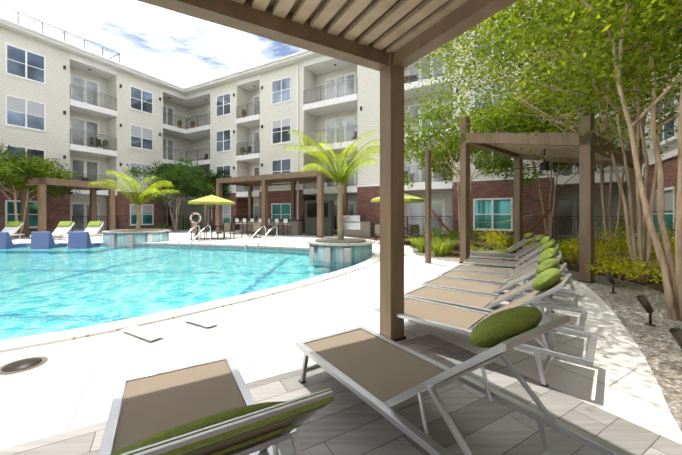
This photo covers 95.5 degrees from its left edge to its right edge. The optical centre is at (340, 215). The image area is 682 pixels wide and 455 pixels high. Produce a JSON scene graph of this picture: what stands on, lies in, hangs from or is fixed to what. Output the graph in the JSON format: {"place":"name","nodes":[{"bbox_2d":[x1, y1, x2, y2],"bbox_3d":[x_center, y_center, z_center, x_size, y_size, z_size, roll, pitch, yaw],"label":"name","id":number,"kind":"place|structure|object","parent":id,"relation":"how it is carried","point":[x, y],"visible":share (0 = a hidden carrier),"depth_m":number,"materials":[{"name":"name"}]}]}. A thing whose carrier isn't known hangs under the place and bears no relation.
{"place":"outdoors","nodes":[
{"label":"outdoors","id":0,"kind":"place"},
{"bbox_2d":[0,0,304,87],"label":"sky","id":1,"kind":"structure","parent":0,"point":[182,50],"materials":[{"name":"white"}]},
{"bbox_2d":[0,245,365,340],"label":"pool water","id":2,"kind":"structure","parent":0,"point":[47,290],"depth_m":7.05,"materials":[{"name":"teal liquid"}]},
{"bbox_2d":[282,120,379,239],"bbox_3d":[-0.049,-1.048,10.959,4.031,3.909,3.998,0,0,-1],"label":"planter palm","id":3,"kind":"object","parent":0,"point":[358,154],"depth_m":10.77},
{"bbox_2d":[0,228,681,448],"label":"pool deck","id":4,"kind":"structure","parent":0,"point":[69,385],"depth_m":3.12,"materials":[{"name":"white concrete"}]},
{"bbox_2d":[1,221,24,238],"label":"lounge chair","id":5,"kind":"object","parent":4,"relation":"on","point":[12,228],"visible":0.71,"depth_m":17.50,"materials":[{"name":"white plastic"}]},
{"bbox_2d":[0,356,47,374],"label":"manhole cover","id":6,"kind":"object","parent":4,"relation":"on","point":[21,365],"visible":1,"depth_m":2.79,"materials":[{"name":"metal"}]},
{"bbox_2d":[0,143,82,237],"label":"tree","id":7,"kind":"object","parent":4,"relation":"on","point":[24,170],"depth_m":18.92,"materials":[{"name":"green plant"}]},
{"bbox_2d":[30,221,74,238],"bbox_3d":[-15.813,0.856,17.069,0.760,1.016,1.950,0,0,-1],"label":"lounge chair","id":8,"kind":"object","parent":4,"relation":"on","point":[63,228],"visible":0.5,"depth_m":17.61,"materials":[{"name":"white fabric"}]},
{"bbox_2d":[21,177,114,236],"bbox_3d":[-17.706,-0.420,20.264,2.930,3.568,3.930,0,0,29],"label":"pergola","id":9,"kind":"object","parent":4,"relation":"on","point":[41,182],"visible":0.88,"depth_m":19.27,"materials":[{"name":"brown wood"}]},
{"bbox_2d":[63,221,103,240],"bbox_3d":[-14.216,0.856,17.202,0.760,1.016,1.950,0,0,-1],"label":"lounge chair","id":10,"kind":"object","parent":4,"relation":"on","point":[93,228],"visible":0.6,"depth_m":17.76,"materials":[{"name":"white plastic"}]},
{"bbox_2d":[0,4,201,236],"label":"building wing","id":11,"kind":"structure","parent":4,"relation":"on","point":[86,115],"depth_m":23.87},
{"bbox_2d":[102,229,169,245],"bbox_3d":[-10.695,1.639,16.243,3.000,1.750,3.116,0,0,-1],"label":"planter","id":12,"kind":"object","parent":4,"relation":"in","point":[124,237],"visible":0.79,"depth_m":15.11,"materials":[{"name":"tile"}]},
{"bbox_2d":[88,168,178,229],"bbox_3d":[-10.650,-0.730,16.485,3.405,3.130,3.768,0,0,22],"label":"planter palm","id":13,"kind":"object","parent":12,"relation":"in","point":[136,184],"depth_m":16.23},
{"bbox_2d":[155,223,171,228],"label":"shrub","id":14,"kind":"object","parent":4,"relation":"on","point":[165,226],"depth_m":25.96,"materials":[{"name":"green plant"}]},
{"bbox_2d":[28,244,308,250],"bbox_3d":[-10.796,1.959,8.264,23.714,1.110,14.066,0,0,-1],"label":"pool edge","id":15,"kind":"object","parent":4,"relation":"in","point":[214,246],"visible":0.12,"depth_m":14.05,"materials":[{"name":"tile"}]},
{"bbox_2d":[0,232,27,248],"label":"pool lounger","id":16,"kind":"object","parent":15,"relation":"on","point":[6,242],"visible":0.65,"depth_m":13.62,"materials":[{"name":"blue plastic"}]},
{"bbox_2d":[30,232,66,247],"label":"pool lounger","id":17,"kind":"object","parent":15,"relation":"on","point":[42,239],"visible":0.69,"depth_m":13.71,"materials":[{"name":"blue plastic"}]},
{"bbox_2d":[68,231,100,247],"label":"pool lounger","id":18,"kind":"object","parent":15,"relation":"on","point":[81,239],"visible":0.58,"depth_m":13.85,"materials":[{"name":"blue plastic"}]},
{"bbox_2d":[308,238,373,262],"bbox_3d":[-0.008,1.684,10.765,2.300,1.660,2.417,0,0,-1],"label":"planter","id":19,"kind":"object","parent":15,"relation":"on","point":[346,250],"visible":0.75,"depth_m":9.89,"materials":[{"name":"tile"}]},
{"bbox_2d":[123,157,213,230],"bbox_3d":[-13.813,-1.699,26.222,6.550,6.139,6.351,0,0,-1],"label":"corner tree","id":20,"kind":"object","parent":4,"relation":"on","point":[172,170],"depth_m":25.23,"materials":[{"name":"green plant"}]},
{"bbox_2d":[122,316,217,340],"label":"lids","id":21,"kind":"object","parent":4,"relation":"on","point":[155,335],"visible":0.96,"depth_m":3.61,"materials":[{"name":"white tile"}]},
{"bbox_2d":[0,242,379,352],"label":"pool coping","id":22,"kind":"object","parent":4,"relation":"on","point":[45,339],"visible":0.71,"depth_m":4.29,"materials":[{"name":"white concrete"}]},
{"bbox_2d":[245,225,276,251],"bbox_3d":[-3.293,1.104,12.875,0.690,1.325,1.367,0,0,24],"label":"pool handrail","id":23,"kind":"object","parent":22,"relation":"on","point":[263,237],"visible":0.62,"depth_m":12.89,"materials":[{"name":"silver metal"}]},
{"bbox_2d":[179,225,210,248],"bbox_3d":[-6.614,1.104,14.067,0.690,1.325,1.367,0,0,14],"label":"pool handrail","id":24,"kind":"object","parent":4,"relation":"on","point":[197,235],"visible":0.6,"depth_m":14.13,"materials":[{"name":"silver metal"}]},
{"bbox_2d":[190,212,200,239],"bbox_3d":[-8.128,0.602,17.338,0.649,1.525,0.193,0,0,-1],"label":"life ring station","id":25,"kind":"object","parent":4,"relation":"on","point":[196,214],"visible":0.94,"depth_m":17.27,"materials":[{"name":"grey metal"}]},
{"bbox_2d":[175,168,245,230],"bbox_3d":[-11.265,-1.453,26.973,6.643,5.649,5.290,0,0,-1],"label":"corner tree","id":26,"kind":"object","parent":4,"relation":"on","point":[212,186],"depth_m":26.62,"materials":[{"name":"green plant"}]},
{"bbox_2d":[188,195,234,239],"bbox_3d":[-7.532,0.089,18.067,2.499,2.550,2.499,0,0,20],"label":"patio umbrella set","id":27,"kind":"object","parent":4,"relation":"on","point":[211,200],"visible":0.96,"depth_m":17.49,"materials":[{"name":"fabric"}]},
{"bbox_2d":[233,222,273,237],"bbox_3d":[-5.460,0.904,19.411,2.065,0.920,2.065,0,0,21],"label":"dining set","id":28,"kind":"object","parent":4,"relation":"on","point":[254,226],"visible":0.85,"depth_m":18.99,"materials":[{"name":"brown metal"}]},
{"bbox_2d":[235,218,290,234],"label":"bar stools","id":29,"kind":"object","parent":4,"relation":"on","point":[269,220],"visible":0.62,"depth_m":21.27,"materials":[{"name":"grey metal"}]},
{"bbox_2d":[216,170,347,237],"bbox_3d":[-4.427,-0.704,22.469,9.330,4.137,3.530,0,0,29],"label":"pergola","id":30,"kind":"object","parent":4,"relation":"on","point":[319,178],"visible":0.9,"depth_m":21.52,"materials":[{"name":"brown wood"}]},
{"bbox_2d":[239,200,374,236],"bbox_3d":[-2.869,0.189,21.431,10.604,2.350,1.338,0,0,23],"label":"outdoor kitchen","id":31,"kind":"object","parent":4,"relation":"on","point":[356,226],"visible":0.81,"depth_m":20.29,"materials":[{"name":"stone"}]},
{"bbox_2d":[0,334,681,454],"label":"paver flooring","id":32,"kind":"structure","parent":4,"relation":"on","point":[346,421],"depth_m":2.01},
{"bbox_2d":[98,355,333,454],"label":"lounger","id":33,"kind":"object","parent":32,"relation":"on","point":[209,407],"visible":1,"depth_m":1.52,"materials":[{"name":"fabric"}]},
{"bbox_2d":[137,0,516,341],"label":"pergola","id":34,"kind":"object","parent":32,"relation":"on","point":[390,40],"visible":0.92,"depth_m":2.94,"materials":[{"name":"brown wood"}]},
{"bbox_2d":[295,306,630,454],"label":"lounger","id":35,"kind":"object","parent":32,"relation":"on","point":[384,376],"visible":1,"depth_m":1.78,"materials":[{"name":"fabric"}]},
{"bbox_2d":[371,194,423,243],"bbox_3d":[2.728,0.089,15.282,2.583,2.550,2.583,0,0,-1],"label":"patio umbrella set","id":36,"kind":"object","parent":4,"relation":"on","point":[413,228],"visible":0.44,"depth_m":14.56,"materials":[{"name":"green fabric"}]},
{"bbox_2d":[184,0,644,241],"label":"building wing","id":37,"kind":"structure","parent":4,"relation":"on","point":[243,121],"depth_m":23.21,"materials":[{"name":"white paint"}]},
{"bbox_2d":[374,268,596,387],"bbox_3d":[1.345,0.918,3.173,1.950,0.899,0.725,0,0,42],"label":"lounger","id":38,"kind":"object","parent":4,"relation":"on","point":[547,282],"visible":0.73,"depth_m":2.92,"materials":[{"name":"fabric"}]},
{"bbox_2d":[404,258,586,348],"bbox_3d":[1.790,0.923,3.839,1.950,0.891,0.725,0,0,40],"label":"lounger","id":39,"kind":"object","parent":4,"relation":"on","point":[471,300],"visible":0.65,"depth_m":3.73,"materials":[{"name":"fabric"}]},
{"bbox_2d":[421,251,578,318],"bbox_3d":[2.229,0.922,4.516,1.950,0.892,0.725,0,0,39],"label":"lounger","id":40,"kind":"object","parent":4,"relation":"on","point":[469,286],"visible":0.58,"depth_m":4.44,"materials":[{"name":"fabric"}]},
{"bbox_2d":[470,232,540,260],"bbox_3d":[4.737,0.927,9.039,1.950,0.883,0.725,0,0,23],"label":"lounger","id":41,"kind":"object","parent":4,"relation":"on","point":[529,236],"visible":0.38,"depth_m":8.82,"materials":[{"name":"fabric"}]},
{"bbox_2d":[438,248,574,297],"bbox_3d":[2.725,0.939,5.241,1.950,0.858,0.725,0,0,35],"label":"lounger","id":42,"kind":"object","parent":4,"relation":"on","point":[481,277],"visible":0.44,"depth_m":5.23,"materials":[{"name":"fabric"}]},
{"bbox_2d":[470,234,544,264],"bbox_3d":[4.394,0.923,8.013,1.950,0.890,0.725,0,0,24],"label":"lounger","id":43,"kind":"object","parent":4,"relation":"on","point":[536,243],"visible":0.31,"depth_m":7.90,"materials":[{"name":"fabric"}]},
{"bbox_2d":[334,233,681,430],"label":"planting beds","id":44,"kind":"object","parent":4,"relation":"on","point":[659,348],"visible":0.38,"depth_m":4.24,"materials":[{"name":"grey gravel"}]},
{"bbox_2d":[405,236,421,246],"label":"ornamental grass","id":45,"kind":"object","parent":44,"relation":"on","point":[413,244],"depth_m":13.06,"materials":[{"name":"green plant"}]},
{"bbox_2d":[411,236,433,252],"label":"ornamental grass","id":46,"kind":"object","parent":44,"relation":"on","point":[420,245],"depth_m":11.31,"materials":[{"name":"green plant"}]},
{"bbox_2d":[419,226,445,239],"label":"shrub","id":47,"kind":"object","parent":44,"relation":"on","point":[435,232],"depth_m":13.66,"materials":[{"name":"green plant"}]},
{"bbox_2d":[431,239,451,256],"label":"ornamental grass","id":48,"kind":"object","parent":44,"relation":"on","point":[437,250],"depth_m":10.18,"materials":[{"name":"green plant"}]},
{"bbox_2d":[435,236,459,253],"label":"ornamental grass","id":49,"kind":"object","parent":44,"relation":"on","point":[447,250],"depth_m":10.78,"materials":[{"name":"green plant"}]},
{"bbox_2d":[435,228,459,248],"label":"shrub","id":50,"kind":"object","parent":44,"relation":"on","point":[445,234],"depth_m":12.51,"materials":[{"name":"green plant"}]},
{"bbox_2d":[450,223,487,248],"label":"shrub","id":51,"kind":"object","parent":44,"relation":"on","point":[472,236],"depth_m":11.76,"materials":[{"name":"green plant"}]},
{"bbox_2d":[404,84,545,231],"bbox_3d":[4.684,-1.574,12.801,6.157,5.891,5.748,0,0,-1],"label":"crape myrtle","id":52,"kind":"object","parent":44,"relation":"on","point":[437,154],"depth_m":11.60,"materials":[{"name":"green plant"}]},
{"bbox_2d":[470,244,490,258],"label":"shrub","id":53,"kind":"object","parent":44,"relation":"on","point":[475,249],"depth_m":9.54,"materials":[{"name":"green plant"}]},
{"bbox_2d":[431,207,550,249],"bbox_3d":[5.984,0.529,12.650,4.484,1.670,1.245,0,0,17],"label":"hammock","id":54,"kind":"object","parent":44,"relation":"on","point":[539,221],"visible":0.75,"depth_m":12.36,"materials":[{"name":"brown fabric"}]},
{"bbox_2d":[478,227,514,249],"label":"shrub","id":55,"kind":"object","parent":44,"relation":"on","point":[499,240],"depth_m":10.50,"materials":[{"name":"yellow plant"}]},
{"bbox_2d":[492,246,520,260],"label":"shrub","id":56,"kind":"object","parent":44,"relation":"on","point":[501,250],"depth_m":8.94,"materials":[{"name":"green plant"}]},
{"bbox_2d":[490,236,523,249],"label":"shrub","id":57,"kind":"object","parent":44,"relation":"on","point":[510,241],"depth_m":11.28,"materials":[{"name":"green plant"}]},
{"bbox_2d":[514,237,542,251],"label":"shrub","id":58,"kind":"object","parent":44,"relation":"on","point":[529,242],"depth_m":9.99,"materials":[{"name":"green plant"}]},
{"bbox_2d":[425,111,642,282],"bbox_3d":[4.946,-0.716,8.248,3.760,4.160,3.624,0,0,-31],"label":"pergola","id":59,"kind":"object","parent":44,"relation":"on","point":[582,156],"visible":0.73,"depth_m":7.83,"materials":[{"name":"brown wood"}]},
{"bbox_2d":[404,0,681,282],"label":"crape myrtle","id":60,"kind":"object","parent":44,"relation":"on","point":[491,63],"depth_m":6.57,"materials":[{"name":"green plant"}]},
{"bbox_2d":[416,0,681,321],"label":"crape myrtle","id":61,"kind":"object","parent":44,"relation":"on","point":[609,7],"depth_m":4.50,"materials":[{"name":"green plant"}]},
{"bbox_2d":[460,68,649,236],"bbox_3d":[8.503,-1.856,13.210,6.916,6.465,7.228,0,0,-1],"label":"crape myrtle","id":62,"kind":"object","parent":44,"relation":"on","point":[552,163],"depth_m":12.25,"materials":[{"name":"green plant"}]},
{"bbox_2d":[538,236,578,247],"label":"shrub","id":63,"kind":"object","parent":44,"relation":"on","point":[561,240],"visible":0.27,"depth_m":10.69,"materials":[{"name":"green plant"}]},
{"bbox_2d":[448,1,681,263],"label":"crape myrtle","id":64,"kind":"object","parent":44,"relation":"on","point":[548,100],"depth_m":8.63,"materials":[{"name":"green plant"}]},
{"bbox_2d":[555,237,597,259],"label":"shrub","id":65,"kind":"object","parent":44,"relation":"on","point":[566,245],"depth_m":9.28,"materials":[{"name":"green plant"}]},
{"bbox_2d":[558,237,604,263],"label":"shrub","id":66,"kind":"object","parent":44,"relation":"on","point":[577,242],"depth_m":8.63,"materials":[{"name":"green plant"}]},
{"bbox_2d":[555,238,623,264],"bbox_3d":[5.872,0.959,7.440,1.299,0.828,1.340,0,0,-1],"label":"shrub","id":67,"kind":"object","parent":44,"relation":"on","point":[575,253],"depth_m":7.40,"materials":[{"name":"green plant"}]},
{"bbox_2d":[569,226,646,266],"bbox_3d":[6.614,0.803,7.654,1.552,1.139,1.544,0,0,-1],"label":"shrub","id":68,"kind":"object","parent":44,"relation":"on","point":[609,241],"depth_m":7.56,"materials":[{"name":"green plant"}]},
{"bbox_2d":[604,272,616,293],"bbox_3d":[4.738,1.179,5.450,0.098,0.370,0.177,0,0,-44],"label":"landscape spotlight","id":69,"kind":"object","parent":44,"relation":"on","point":[609,277],"visible":0.96,"depth_m":5.42,"materials":[{"name":"brown metal"}]},
{"bbox_2d":[584,253,658,285],"bbox_3d":[5.327,1.064,5.949,1.072,0.617,1.092,0,0,-1],"label":"shrub","id":70,"kind":"object","parent":44,"relation":"on","point":[615,265],"depth_m":5.86,"materials":[{"name":"plant"}]},
{"bbox_2d":[596,230,654,261],"bbox_3d":[7.909,0.879,8.252,1.735,0.987,1.739,0,0,-1],"label":"shrub","id":71,"kind":"object","parent":44,"relation":"on","point":[623,245],"depth_m":8.39,"materials":[{"name":"green plant"}]},
{"bbox_2d":[596,217,668,254],"bbox_3d":[9.469,0.685,10.310,1.771,1.375,2.019,0,0,-1],"label":"shrub","id":72,"kind":"object","parent":44,"relation":"on","point":[622,229],"depth_m":10.36,"materials":[{"name":"green plant"}]},
{"bbox_2d":[596,40,680,119],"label":"crape myrtle","id":73,"kind":"object","parent":44,"relation":"on","point":[647,95],"visible":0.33,"depth_m":6.17,"materials":[{"name":"green plant"}]},
{"bbox_2d":[614,233,674,277],"bbox_3d":[6.926,0.878,6.719,1.553,0.987,1.477,0,0,-1],"label":"shrub","id":74,"kind":"object","parent":44,"relation":"on","point":[673,244],"depth_m":6.78,"materials":[{"name":"green plant"}]},
{"bbox_2d":[637,295,655,326],"bbox_3d":[3.793,1.179,3.849,0.177,0.370,0.099,0,0,25],"label":"landscape spotlight","id":75,"kind":"object","parent":44,"relation":"on","point":[645,303],"visible":0.98,"depth_m":3.83,"materials":[{"name":"brown metal"}]},
{"bbox_2d":[645,265,661,282],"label":"shrub","id":76,"kind":"object","parent":44,"relation":"on","point":[655,269],"visible":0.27,"depth_m":5.32,"materials":[{"name":"green plant"}]},
{"bbox_2d":[646,221,674,240],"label":"shrub","id":77,"kind":"object","parent":44,"relation":"on","point":[668,228],"visible":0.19,"depth_m":8.45,"materials":[{"name":"green plant"}]},
{"bbox_2d":[646,233,674,265],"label":"shrub","id":78,"kind":"object","parent":44,"relation":"on","point":[662,245],"depth_m":7.43,"materials":[{"name":"green plant"}]},
{"bbox_2d":[669,327,681,369],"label":"landscape spotlight","id":79,"kind":"object","parent":44,"relation":"on","point":[676,332],"visible":1,"depth_m":2.72,"materials":[{"name":"brown metal"}]},
{"bbox_2d":[451,241,572,295],"bbox_3d":[3.213,0.912,5.935,1.950,0.912,0.725,0,0,34],"label":"lounger","id":80,"kind":"object","parent":4,"relation":"on","point":[496,270],"visible":0.54,"depth_m":5.93,"materials":[{"name":"fabric"}]},
{"bbox_2d":[463,236,567,270],"bbox_3d":[3.819,0.905,6.905,1.950,0.926,0.725,0,0,31],"label":"lounger","id":81,"kind":"object","parent":4,"relation":"on","point":[545,239],"visible":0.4,"depth_m":6.86,"materials":[{"name":"fabric"}]},
{"label":"ground","id":82,"kind":"structure","parent":0,"visible":0},
{"bbox_2d":[616,12,681,248],"bbox_3d":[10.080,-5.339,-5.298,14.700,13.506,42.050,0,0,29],"label":"tree","id":83,"kind":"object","parent":82,"relation":"on","point":[670,159],"depth_m":10.68,"materials":[{"name":"brown plant"}]}
]}

